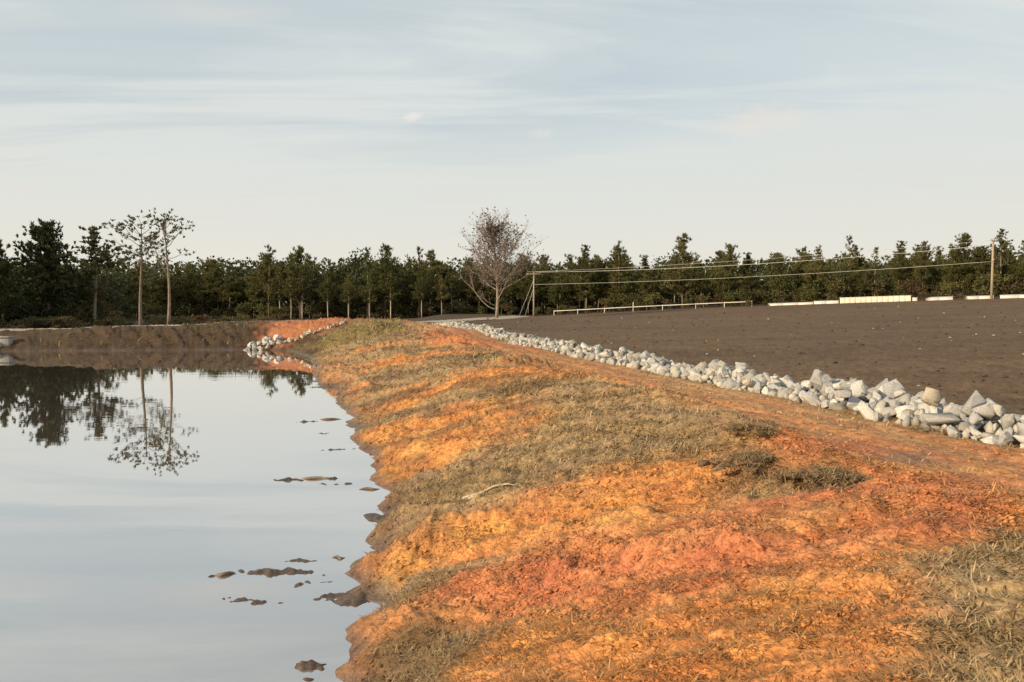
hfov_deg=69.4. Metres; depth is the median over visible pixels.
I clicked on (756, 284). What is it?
pine tree
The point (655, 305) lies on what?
rail fence
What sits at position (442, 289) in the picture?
pine tree
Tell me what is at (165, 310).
shrub
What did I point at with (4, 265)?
pine tree
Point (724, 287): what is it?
pine tree
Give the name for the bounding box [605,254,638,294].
pine tree
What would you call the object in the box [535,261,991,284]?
power wire
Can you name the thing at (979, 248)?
pine tree
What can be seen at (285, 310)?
shrub
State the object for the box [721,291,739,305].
shrub
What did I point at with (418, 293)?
pine tree
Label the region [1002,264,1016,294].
pine tree
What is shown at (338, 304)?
evergreen tree
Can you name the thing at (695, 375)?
stone
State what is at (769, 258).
power wire
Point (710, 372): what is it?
stone
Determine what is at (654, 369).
stone
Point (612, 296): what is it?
pine tree
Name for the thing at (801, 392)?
stone
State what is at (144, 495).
pond water
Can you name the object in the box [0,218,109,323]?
pine tree
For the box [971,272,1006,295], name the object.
shrub
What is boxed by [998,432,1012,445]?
stone
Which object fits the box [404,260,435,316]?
pine tree
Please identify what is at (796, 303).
wall
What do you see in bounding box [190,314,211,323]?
shrub
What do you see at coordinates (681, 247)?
pine tree
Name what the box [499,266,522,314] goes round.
pine tree
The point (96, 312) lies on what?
shrub
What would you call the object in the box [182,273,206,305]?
pine tree
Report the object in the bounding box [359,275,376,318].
pine tree
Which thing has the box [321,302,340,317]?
shrub
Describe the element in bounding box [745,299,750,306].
shrub
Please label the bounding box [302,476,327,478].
twig
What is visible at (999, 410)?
stone
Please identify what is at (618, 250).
pine tree
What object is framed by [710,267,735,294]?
pine tree
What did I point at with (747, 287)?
pine tree
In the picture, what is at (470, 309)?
shrub
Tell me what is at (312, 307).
shrub
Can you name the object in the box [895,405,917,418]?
stone
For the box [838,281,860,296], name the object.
shrub
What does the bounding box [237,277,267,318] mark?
pine tree
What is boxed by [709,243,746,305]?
pine tree
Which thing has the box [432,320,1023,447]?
stone row
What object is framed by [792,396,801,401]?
stone
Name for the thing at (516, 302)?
tree line
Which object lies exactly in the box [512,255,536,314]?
pine tree
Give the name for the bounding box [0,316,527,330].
gravel road
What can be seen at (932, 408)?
stone
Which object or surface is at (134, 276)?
pine tree
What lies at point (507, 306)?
shrub
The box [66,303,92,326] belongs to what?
shrub
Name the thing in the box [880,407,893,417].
stone
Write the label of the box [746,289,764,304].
shrub
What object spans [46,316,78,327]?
shrub
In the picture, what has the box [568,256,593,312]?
pine tree
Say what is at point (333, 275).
pine tree
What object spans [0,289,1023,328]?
ground
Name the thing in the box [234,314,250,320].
shrub
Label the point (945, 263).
pine tree
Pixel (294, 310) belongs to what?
shrub
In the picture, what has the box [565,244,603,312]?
pine tree
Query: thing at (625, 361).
stone
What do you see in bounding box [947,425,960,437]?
stone
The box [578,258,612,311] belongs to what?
pine tree
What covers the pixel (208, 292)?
pine tree
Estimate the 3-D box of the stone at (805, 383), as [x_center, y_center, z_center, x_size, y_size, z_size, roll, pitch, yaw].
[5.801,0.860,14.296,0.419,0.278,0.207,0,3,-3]
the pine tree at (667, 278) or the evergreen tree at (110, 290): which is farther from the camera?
the pine tree at (667, 278)
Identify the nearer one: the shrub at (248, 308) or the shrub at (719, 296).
the shrub at (719, 296)
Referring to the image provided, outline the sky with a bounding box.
[0,0,1023,300]
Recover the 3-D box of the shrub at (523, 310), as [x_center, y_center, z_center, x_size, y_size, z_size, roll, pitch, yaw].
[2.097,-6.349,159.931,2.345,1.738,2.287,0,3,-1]
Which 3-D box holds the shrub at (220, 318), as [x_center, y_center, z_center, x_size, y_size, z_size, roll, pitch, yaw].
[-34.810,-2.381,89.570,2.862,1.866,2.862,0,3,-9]
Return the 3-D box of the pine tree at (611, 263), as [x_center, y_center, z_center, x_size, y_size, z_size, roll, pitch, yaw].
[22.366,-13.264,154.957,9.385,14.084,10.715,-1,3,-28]
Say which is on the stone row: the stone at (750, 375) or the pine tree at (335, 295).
the stone at (750, 375)
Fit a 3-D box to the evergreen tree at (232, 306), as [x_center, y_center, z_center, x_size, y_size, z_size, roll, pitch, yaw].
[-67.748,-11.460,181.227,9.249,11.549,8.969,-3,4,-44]
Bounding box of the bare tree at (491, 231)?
[458,206,551,317]
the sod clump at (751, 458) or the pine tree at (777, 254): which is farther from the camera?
the pine tree at (777, 254)
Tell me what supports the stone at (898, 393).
on the stone row
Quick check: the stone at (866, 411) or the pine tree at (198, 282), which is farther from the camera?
the pine tree at (198, 282)
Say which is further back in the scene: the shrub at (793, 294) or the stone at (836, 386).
the shrub at (793, 294)
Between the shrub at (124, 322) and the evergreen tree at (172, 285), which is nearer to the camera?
the shrub at (124, 322)
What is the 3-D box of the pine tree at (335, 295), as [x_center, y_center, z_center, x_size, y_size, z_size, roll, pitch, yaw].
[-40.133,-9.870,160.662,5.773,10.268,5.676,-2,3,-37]
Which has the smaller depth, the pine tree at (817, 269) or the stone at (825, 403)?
the stone at (825, 403)
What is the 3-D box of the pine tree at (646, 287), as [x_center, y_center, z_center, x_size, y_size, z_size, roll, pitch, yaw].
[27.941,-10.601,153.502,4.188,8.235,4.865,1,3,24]
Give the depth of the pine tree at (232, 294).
170.46 m
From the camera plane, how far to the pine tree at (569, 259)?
173.95 m
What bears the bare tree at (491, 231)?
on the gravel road
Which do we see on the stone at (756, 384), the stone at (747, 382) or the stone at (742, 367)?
the stone at (747, 382)
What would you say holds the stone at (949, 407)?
on the stone row
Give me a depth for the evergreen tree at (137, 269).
166.94 m
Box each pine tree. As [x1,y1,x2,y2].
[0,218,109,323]
[0,238,26,327]
[45,225,135,321]
[89,274,107,324]
[100,210,171,325]
[101,284,126,311]
[117,277,148,319]
[121,269,150,318]
[124,259,147,294]
[135,208,194,324]
[142,274,165,316]
[144,270,164,311]
[157,276,183,308]
[170,266,195,316]
[176,262,196,302]
[176,269,203,317]
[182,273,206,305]
[192,273,219,314]
[196,259,224,309]
[197,264,229,313]
[198,258,223,295]
[212,271,246,315]
[225,266,248,312]
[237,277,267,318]
[238,253,285,314]
[243,272,267,305]
[253,245,283,316]
[258,258,279,315]
[263,260,288,313]
[263,267,287,314]
[279,272,299,318]
[280,245,318,318]
[284,254,295,316]
[289,268,315,318]
[301,253,325,313]
[314,271,339,317]
[315,272,338,312]
[322,265,343,314]
[337,272,359,317]
[338,275,358,317]
[353,247,376,317]
[357,273,379,317]
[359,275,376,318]
[362,260,386,314]
[365,244,404,318]
[368,260,394,311]
[378,270,401,318]
[395,264,434,317]
[401,273,418,317]
[403,254,413,312]
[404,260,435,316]
[408,246,430,317]
[409,271,432,317]
[414,267,439,314]
[421,249,459,315]
[423,263,459,312]
[432,275,449,314]
[437,266,465,313]
[446,273,458,313]
[449,261,475,313]
[456,256,481,305]
[462,261,489,311]
[463,269,495,312]
[469,258,508,313]
[489,269,516,313]
[492,262,515,302]
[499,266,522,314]
[508,253,532,311]
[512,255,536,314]
[514,274,538,315]
[522,263,550,314]
[531,254,559,314]
[532,255,557,313]
[546,263,572,313]
[546,277,567,313]
[556,254,578,312]
[559,264,582,312]
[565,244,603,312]
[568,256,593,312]
[570,254,606,311]
[570,263,601,312]
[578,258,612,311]
[600,246,641,310]
[602,267,636,311]
[604,254,638,310]
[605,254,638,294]
[609,241,631,310]
[633,254,659,308]
[634,270,660,309]
[638,271,657,309]
[653,264,661,304]
[656,255,691,308]
[660,232,707,305]
[685,255,711,304]
[687,263,716,306]
[692,268,710,305]
[705,249,727,291]
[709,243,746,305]
[710,255,737,305]
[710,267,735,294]
[712,269,733,305]
[733,252,763,297]
[736,258,761,303]
[737,268,758,294]
[756,252,794,301]
[759,257,792,297]
[764,268,784,302]
[785,245,822,299]
[785,253,819,301]
[799,271,816,291]
[800,244,831,300]
[821,259,835,300]
[831,260,843,282]
[838,235,858,295]
[842,259,864,284]
[844,245,871,295]
[852,263,877,296]
[862,267,878,296]
[865,247,889,295]
[880,240,918,277]
[886,247,907,288]
[888,258,920,289]
[905,244,929,289]
[908,258,937,296]
[909,240,943,286]
[923,260,944,293]
[930,246,946,292]
[936,246,962,291]
[940,232,985,292]
[941,257,975,288]
[966,246,989,294]
[971,246,999,295]
[979,228,1019,275]
[995,250,1015,293]
[997,247,1020,290]
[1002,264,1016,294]
[1010,240,1023,282]
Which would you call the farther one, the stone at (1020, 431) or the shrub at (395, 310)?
the shrub at (395, 310)
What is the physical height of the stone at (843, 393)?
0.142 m
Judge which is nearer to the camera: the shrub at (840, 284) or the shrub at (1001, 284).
the shrub at (1001, 284)
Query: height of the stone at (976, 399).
0.385 m
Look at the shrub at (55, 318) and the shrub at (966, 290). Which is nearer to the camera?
the shrub at (55, 318)
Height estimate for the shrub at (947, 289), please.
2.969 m
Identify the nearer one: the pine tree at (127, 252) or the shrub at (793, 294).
the pine tree at (127, 252)
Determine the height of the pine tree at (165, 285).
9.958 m
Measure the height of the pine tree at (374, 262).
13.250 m
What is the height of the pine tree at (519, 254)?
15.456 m
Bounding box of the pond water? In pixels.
[0,350,390,681]
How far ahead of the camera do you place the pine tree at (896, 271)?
125.13 m
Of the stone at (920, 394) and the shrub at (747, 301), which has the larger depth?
the shrub at (747, 301)
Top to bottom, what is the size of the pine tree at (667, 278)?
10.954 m
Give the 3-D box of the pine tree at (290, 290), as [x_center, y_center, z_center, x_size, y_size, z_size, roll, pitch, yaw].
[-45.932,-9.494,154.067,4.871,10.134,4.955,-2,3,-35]
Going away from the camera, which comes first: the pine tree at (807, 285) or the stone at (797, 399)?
the stone at (797, 399)
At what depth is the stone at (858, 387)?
12.58 m
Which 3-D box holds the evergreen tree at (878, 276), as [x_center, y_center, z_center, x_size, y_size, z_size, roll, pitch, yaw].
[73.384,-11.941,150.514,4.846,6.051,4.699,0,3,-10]
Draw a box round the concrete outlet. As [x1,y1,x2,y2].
[0,336,13,347]
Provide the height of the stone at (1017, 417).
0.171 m
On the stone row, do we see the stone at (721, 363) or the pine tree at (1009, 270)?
the stone at (721, 363)
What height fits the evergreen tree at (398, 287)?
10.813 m
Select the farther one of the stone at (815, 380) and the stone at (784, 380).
the stone at (784, 380)
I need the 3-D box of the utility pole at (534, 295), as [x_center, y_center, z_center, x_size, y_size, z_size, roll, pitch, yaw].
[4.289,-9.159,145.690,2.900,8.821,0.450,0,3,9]
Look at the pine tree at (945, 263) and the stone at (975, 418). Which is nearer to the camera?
the stone at (975, 418)
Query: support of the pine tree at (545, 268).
on the ground
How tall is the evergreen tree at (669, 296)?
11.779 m
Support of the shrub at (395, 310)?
on the ground
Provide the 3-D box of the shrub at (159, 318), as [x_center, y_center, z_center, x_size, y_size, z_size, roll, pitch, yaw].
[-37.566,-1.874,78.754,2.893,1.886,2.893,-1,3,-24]
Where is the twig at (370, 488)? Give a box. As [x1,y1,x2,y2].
[359,487,376,489]
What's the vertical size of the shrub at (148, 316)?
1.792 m
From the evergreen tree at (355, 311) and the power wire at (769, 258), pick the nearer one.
the power wire at (769, 258)
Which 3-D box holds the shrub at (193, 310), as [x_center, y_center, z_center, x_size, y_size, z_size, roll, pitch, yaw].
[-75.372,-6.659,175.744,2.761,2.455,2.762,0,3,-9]
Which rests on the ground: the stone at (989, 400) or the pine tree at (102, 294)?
the pine tree at (102, 294)
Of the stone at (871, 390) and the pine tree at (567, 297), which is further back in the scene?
the pine tree at (567, 297)
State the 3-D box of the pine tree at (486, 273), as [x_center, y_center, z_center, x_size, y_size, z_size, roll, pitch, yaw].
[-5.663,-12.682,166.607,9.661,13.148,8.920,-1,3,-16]
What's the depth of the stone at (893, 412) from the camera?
11.66 m
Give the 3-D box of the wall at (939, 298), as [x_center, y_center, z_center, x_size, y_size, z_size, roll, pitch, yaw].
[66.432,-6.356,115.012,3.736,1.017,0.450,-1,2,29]
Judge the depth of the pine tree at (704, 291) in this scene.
147.21 m
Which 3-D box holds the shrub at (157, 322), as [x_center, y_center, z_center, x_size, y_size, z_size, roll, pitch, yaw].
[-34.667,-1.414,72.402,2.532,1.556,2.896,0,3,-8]
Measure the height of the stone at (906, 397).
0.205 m
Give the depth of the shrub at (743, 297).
135.31 m
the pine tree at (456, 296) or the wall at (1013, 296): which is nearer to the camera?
the wall at (1013, 296)
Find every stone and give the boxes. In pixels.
[600,352,610,357]
[619,359,628,365]
[639,350,651,358]
[647,357,655,363]
[650,362,658,369]
[650,367,656,373]
[680,367,687,372]
[681,372,689,379]
[689,370,702,381]
[707,368,714,375]
[710,361,717,369]
[717,360,726,366]
[717,366,728,375]
[725,378,736,388]
[732,380,741,389]
[735,362,748,369]
[737,364,746,370]
[742,372,754,379]
[742,378,752,385]
[748,379,760,392]
[751,374,762,379]
[761,386,770,394]
[763,372,770,382]
[766,377,779,386]
[767,382,780,389]
[777,388,789,397]
[779,377,789,387]
[786,380,793,387]
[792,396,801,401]
[799,390,806,402]
[801,380,816,390]
[801,390,820,405]
[809,369,824,390]
[821,381,832,392]
[821,399,829,407]
[822,374,832,383]
[825,387,834,399]
[831,378,844,383]
[832,390,851,397]
[833,383,842,389]
[840,378,857,389]
[846,395,865,410]
[850,380,868,396]
[857,400,874,419]
[867,387,879,393]
[868,401,876,409]
[872,391,881,400]
[873,411,882,421]
[874,378,888,389]
[878,385,886,397]
[880,378,906,398]
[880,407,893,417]
[888,399,900,406]
[889,407,896,415]
[894,390,907,397]
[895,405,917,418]
[896,395,921,404]
[897,398,905,405]
[899,393,911,403]
[901,411,913,420]
[903,410,910,416]
[909,400,918,407]
[915,391,923,397]
[917,402,935,412]
[919,412,964,424]
[921,387,940,405]
[928,405,937,412]
[937,403,943,412]
[943,403,957,412]
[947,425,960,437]
[952,405,968,418]
[956,416,982,429]
[960,390,986,415]
[967,411,982,425]
[969,426,982,438]
[970,403,995,419]
[980,435,998,444]
[985,398,1005,416]
[989,415,1001,421]
[992,404,1004,416]
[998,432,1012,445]
[1000,414,1014,429]
[1002,427,1015,441]
[1013,414,1021,424]
[1013,435,1023,442]
[1016,422,1023,428]
[1016,427,1023,434]
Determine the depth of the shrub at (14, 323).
77.79 m
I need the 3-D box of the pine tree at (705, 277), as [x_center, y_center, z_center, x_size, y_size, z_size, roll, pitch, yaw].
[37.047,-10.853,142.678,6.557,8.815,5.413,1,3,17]
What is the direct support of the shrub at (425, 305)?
on the ground
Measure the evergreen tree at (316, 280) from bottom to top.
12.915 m
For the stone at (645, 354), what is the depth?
21.39 m
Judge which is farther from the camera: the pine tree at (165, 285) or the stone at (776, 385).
the pine tree at (165, 285)
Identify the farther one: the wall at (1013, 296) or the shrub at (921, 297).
the shrub at (921, 297)
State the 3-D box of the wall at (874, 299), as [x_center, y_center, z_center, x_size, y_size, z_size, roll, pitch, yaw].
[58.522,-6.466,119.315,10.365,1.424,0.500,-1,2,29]
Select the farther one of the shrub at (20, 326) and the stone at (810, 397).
the shrub at (20, 326)
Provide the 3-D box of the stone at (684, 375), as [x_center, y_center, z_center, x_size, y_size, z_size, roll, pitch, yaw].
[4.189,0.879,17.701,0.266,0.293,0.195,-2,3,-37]
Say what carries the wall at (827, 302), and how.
on the ground
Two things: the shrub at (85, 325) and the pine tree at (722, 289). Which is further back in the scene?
the pine tree at (722, 289)
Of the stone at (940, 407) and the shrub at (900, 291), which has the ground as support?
the shrub at (900, 291)
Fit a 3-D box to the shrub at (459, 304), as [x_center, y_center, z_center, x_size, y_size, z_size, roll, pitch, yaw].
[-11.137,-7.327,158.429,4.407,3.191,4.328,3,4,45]
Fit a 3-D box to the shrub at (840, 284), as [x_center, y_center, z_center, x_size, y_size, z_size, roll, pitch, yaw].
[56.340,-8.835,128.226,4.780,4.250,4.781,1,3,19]
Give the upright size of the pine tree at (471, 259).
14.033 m
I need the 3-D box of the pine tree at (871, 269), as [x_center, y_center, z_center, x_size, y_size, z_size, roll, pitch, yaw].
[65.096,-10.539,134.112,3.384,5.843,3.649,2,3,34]
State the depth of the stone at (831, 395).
13.24 m
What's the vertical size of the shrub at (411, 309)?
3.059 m
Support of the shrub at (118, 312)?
on the ground
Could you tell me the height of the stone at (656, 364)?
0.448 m
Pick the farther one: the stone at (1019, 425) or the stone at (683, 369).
the stone at (683, 369)
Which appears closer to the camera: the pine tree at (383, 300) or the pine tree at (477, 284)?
the pine tree at (477, 284)
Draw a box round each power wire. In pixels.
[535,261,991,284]
[536,240,990,271]
[567,245,988,271]
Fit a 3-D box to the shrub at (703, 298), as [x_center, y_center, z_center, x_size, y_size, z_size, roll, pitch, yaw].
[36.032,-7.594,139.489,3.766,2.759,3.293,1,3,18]
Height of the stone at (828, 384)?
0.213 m
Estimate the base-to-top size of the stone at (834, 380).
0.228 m
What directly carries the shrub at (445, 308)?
on the ground
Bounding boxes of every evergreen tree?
[0,271,27,326]
[6,258,30,280]
[14,260,77,315]
[70,267,118,323]
[70,271,116,321]
[100,269,138,315]
[115,260,156,317]
[142,264,184,315]
[173,265,205,315]
[219,272,251,312]
[220,261,257,316]
[277,264,308,316]
[288,262,326,318]
[313,268,342,317]
[325,268,346,317]
[327,248,375,317]
[336,270,366,318]
[371,269,406,317]
[389,259,431,316]
[651,254,683,307]
[759,252,799,301]
[819,263,852,300]
[868,270,885,296]
[874,258,902,295]
[907,267,924,294]
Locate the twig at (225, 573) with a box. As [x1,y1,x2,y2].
[215,571,235,575]
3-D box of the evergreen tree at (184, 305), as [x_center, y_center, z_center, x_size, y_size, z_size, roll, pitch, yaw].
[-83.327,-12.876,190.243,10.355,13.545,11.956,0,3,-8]
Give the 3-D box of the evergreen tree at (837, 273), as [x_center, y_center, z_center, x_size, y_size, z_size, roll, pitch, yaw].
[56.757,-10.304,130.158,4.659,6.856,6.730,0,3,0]
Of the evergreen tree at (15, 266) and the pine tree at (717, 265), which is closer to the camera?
the evergreen tree at (15, 266)
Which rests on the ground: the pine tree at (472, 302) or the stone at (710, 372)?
the pine tree at (472, 302)
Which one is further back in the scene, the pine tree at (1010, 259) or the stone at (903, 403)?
the pine tree at (1010, 259)
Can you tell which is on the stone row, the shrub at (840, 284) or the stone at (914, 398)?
the stone at (914, 398)
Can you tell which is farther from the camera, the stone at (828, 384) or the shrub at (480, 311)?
the shrub at (480, 311)
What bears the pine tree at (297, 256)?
on the ground
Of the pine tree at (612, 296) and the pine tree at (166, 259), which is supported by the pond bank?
the pine tree at (166, 259)
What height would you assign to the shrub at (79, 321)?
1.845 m
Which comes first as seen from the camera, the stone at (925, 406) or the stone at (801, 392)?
the stone at (925, 406)
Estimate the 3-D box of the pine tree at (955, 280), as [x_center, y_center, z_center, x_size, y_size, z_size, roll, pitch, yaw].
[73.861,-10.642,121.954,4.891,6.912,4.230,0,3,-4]
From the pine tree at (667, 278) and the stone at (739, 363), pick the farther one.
the pine tree at (667, 278)
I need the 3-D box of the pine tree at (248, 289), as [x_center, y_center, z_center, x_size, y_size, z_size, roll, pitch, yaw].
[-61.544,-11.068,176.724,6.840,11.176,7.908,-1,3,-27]
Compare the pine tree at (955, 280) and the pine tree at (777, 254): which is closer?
the pine tree at (955, 280)
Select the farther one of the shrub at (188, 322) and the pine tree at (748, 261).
the pine tree at (748, 261)
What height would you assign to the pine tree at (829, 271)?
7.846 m
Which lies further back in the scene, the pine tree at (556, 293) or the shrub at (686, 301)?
the pine tree at (556, 293)
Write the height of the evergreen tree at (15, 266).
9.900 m
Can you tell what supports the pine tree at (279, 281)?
on the ground
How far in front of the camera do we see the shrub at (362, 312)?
158.63 m
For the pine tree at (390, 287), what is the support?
on the ground
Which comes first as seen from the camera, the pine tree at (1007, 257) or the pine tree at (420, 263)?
the pine tree at (1007, 257)
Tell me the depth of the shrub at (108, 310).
108.33 m
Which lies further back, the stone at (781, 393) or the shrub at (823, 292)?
the shrub at (823, 292)
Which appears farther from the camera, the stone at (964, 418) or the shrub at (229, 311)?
the shrub at (229, 311)
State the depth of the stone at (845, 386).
13.02 m
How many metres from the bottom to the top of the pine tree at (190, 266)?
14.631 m
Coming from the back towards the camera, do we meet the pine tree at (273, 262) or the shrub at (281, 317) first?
the pine tree at (273, 262)
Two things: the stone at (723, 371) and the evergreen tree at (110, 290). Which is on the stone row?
the stone at (723, 371)
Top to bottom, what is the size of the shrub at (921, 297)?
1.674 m
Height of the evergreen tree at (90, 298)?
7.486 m
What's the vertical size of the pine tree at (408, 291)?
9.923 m
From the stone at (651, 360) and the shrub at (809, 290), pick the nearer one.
the stone at (651, 360)
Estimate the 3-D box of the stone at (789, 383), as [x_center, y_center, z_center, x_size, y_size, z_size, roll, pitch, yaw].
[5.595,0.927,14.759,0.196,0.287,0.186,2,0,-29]
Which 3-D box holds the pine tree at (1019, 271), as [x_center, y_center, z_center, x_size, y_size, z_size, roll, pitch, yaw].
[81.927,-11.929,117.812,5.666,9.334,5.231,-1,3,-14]
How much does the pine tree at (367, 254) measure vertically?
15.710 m
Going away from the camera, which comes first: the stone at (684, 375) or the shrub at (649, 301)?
the stone at (684, 375)
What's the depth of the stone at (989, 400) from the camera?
10.61 m
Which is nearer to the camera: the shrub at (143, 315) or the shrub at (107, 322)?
the shrub at (107, 322)
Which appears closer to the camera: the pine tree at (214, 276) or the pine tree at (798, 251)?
the pine tree at (798, 251)
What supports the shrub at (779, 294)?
on the ground
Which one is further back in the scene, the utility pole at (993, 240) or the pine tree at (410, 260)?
the pine tree at (410, 260)
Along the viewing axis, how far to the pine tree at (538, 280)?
163.82 m
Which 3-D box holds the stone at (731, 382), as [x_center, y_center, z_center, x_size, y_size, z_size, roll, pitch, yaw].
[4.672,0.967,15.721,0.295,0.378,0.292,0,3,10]
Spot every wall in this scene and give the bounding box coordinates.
[768,302,812,305]
[814,300,838,303]
[840,295,910,302]
[925,296,952,300]
[964,295,993,298]
[1000,294,1023,297]
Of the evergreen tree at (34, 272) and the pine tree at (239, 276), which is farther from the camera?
the pine tree at (239, 276)
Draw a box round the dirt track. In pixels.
[353,317,1023,493]
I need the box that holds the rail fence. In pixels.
[558,301,751,313]
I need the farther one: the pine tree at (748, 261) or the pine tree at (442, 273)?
the pine tree at (442, 273)
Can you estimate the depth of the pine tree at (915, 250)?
138.50 m
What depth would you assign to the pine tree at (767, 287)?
142.47 m
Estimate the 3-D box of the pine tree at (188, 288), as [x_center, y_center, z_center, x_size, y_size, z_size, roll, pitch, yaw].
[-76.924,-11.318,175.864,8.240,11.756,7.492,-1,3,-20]
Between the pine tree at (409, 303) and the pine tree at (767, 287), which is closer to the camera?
the pine tree at (767, 287)
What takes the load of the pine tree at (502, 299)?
on the ground
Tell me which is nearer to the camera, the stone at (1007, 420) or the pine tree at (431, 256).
the stone at (1007, 420)
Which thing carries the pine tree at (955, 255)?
on the ground
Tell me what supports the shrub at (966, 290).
on the ground
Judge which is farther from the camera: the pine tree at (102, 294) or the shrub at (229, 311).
the shrub at (229, 311)
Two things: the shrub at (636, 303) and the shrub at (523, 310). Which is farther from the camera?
the shrub at (523, 310)
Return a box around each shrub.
[1,324,26,328]
[4,319,21,327]
[16,318,53,327]
[19,316,49,327]
[46,315,71,326]
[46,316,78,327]
[54,300,85,319]
[58,316,85,327]
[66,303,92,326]
[72,322,90,327]
[80,304,105,325]
[90,318,115,326]
[92,301,117,324]
[108,310,123,318]
[117,319,134,325]
[120,312,132,320]
[137,312,149,318]
[143,303,164,315]
[143,314,156,324]
[145,315,173,324]
[146,313,166,323]
[146,319,166,324]
[157,305,174,315]
[171,316,194,324]
[174,315,188,322]
[178,309,187,316]
[178,320,197,324]
[188,308,198,315]
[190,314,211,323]
[192,303,214,315]
[215,314,230,321]
[217,316,240,321]
[223,307,238,317]
[234,301,254,318]
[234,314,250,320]
[251,303,271,317]
[252,317,272,320]
[265,305,281,317]
[271,313,290,320]
[278,306,292,318]
[289,305,304,318]
[301,301,324,318]
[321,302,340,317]
[341,310,354,316]
[357,307,370,317]
[370,302,389,318]
[389,302,405,317]
[399,304,418,316]
[415,301,436,316]
[437,303,452,313]
[449,299,469,313]
[465,305,474,313]
[476,306,484,313]
[491,302,502,313]
[499,302,517,314]
[518,308,526,314]
[532,306,541,315]
[546,307,556,314]
[556,304,567,313]
[569,306,578,313]
[583,305,592,312]
[598,298,616,311]
[614,293,636,311]
[630,298,642,310]
[640,292,663,309]
[662,298,676,308]
[681,298,692,307]
[694,294,711,307]
[710,293,725,306]
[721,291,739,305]
[733,288,754,305]
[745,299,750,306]
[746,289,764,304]
[756,291,772,304]
[772,289,791,302]
[787,290,800,302]
[796,283,822,301]
[813,284,830,300]
[825,277,851,299]
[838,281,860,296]
[851,286,871,296]
[865,279,890,299]
[891,286,910,295]
[894,278,928,296]
[917,291,926,300]
[929,283,945,297]
[937,281,961,297]
[955,279,975,295]
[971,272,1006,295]
[981,271,1010,295]
[995,275,1023,295]
[1012,283,1023,293]
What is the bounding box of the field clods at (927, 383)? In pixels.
[460,302,1023,409]
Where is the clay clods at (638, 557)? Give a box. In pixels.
[317,330,1023,681]
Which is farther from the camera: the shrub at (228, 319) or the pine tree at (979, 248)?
the pine tree at (979, 248)
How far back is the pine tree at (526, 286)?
158.44 m
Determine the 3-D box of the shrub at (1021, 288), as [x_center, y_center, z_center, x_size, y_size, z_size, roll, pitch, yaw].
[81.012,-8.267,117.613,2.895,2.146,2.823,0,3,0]
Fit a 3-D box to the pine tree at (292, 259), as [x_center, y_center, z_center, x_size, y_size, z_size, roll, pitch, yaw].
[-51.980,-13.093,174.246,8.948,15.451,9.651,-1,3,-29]
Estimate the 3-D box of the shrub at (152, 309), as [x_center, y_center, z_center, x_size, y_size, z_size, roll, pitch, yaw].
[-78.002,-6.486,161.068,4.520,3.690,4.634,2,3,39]
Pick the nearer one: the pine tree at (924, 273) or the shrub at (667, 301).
the pine tree at (924, 273)
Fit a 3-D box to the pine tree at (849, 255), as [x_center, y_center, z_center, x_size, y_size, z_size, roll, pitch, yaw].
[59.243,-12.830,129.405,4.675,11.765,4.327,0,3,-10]
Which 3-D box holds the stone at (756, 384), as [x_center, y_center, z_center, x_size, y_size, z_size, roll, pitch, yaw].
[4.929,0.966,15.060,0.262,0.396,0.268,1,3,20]
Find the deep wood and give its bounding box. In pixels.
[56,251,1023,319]
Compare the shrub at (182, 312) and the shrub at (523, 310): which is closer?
the shrub at (523, 310)
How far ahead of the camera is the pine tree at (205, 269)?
191.75 m
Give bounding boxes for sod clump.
[383,536,401,547]
[696,448,783,473]
[718,421,779,437]
[777,463,871,486]
[907,424,963,435]
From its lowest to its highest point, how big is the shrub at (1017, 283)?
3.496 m
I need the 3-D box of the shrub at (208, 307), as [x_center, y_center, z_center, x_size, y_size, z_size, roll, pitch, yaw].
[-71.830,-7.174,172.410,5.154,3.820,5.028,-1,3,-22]
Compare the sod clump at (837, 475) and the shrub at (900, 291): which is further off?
the shrub at (900, 291)
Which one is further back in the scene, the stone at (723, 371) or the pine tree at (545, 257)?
the pine tree at (545, 257)
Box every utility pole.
[533,272,540,315]
[990,238,997,298]
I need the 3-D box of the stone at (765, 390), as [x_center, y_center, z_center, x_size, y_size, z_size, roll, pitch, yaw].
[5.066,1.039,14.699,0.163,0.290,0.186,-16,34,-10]
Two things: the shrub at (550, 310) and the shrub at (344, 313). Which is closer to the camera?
the shrub at (550, 310)
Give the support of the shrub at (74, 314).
on the ground
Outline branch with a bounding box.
[466,483,516,500]
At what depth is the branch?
9.00 m
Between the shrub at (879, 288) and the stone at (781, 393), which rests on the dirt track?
the stone at (781, 393)
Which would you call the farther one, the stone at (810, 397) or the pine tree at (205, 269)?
the pine tree at (205, 269)
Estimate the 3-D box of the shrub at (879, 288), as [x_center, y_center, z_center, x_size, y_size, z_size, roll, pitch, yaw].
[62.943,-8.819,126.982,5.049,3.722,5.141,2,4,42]
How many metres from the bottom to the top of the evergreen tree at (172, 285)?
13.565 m
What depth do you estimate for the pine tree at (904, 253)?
132.88 m
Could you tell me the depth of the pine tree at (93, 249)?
82.94 m
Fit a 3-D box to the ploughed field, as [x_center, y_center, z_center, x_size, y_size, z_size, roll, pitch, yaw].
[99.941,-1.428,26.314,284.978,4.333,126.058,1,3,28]
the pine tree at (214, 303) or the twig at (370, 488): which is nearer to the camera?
the twig at (370, 488)
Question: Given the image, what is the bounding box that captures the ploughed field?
[471,298,1023,414]
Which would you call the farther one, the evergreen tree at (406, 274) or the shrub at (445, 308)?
the evergreen tree at (406, 274)
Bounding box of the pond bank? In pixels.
[0,317,1023,681]

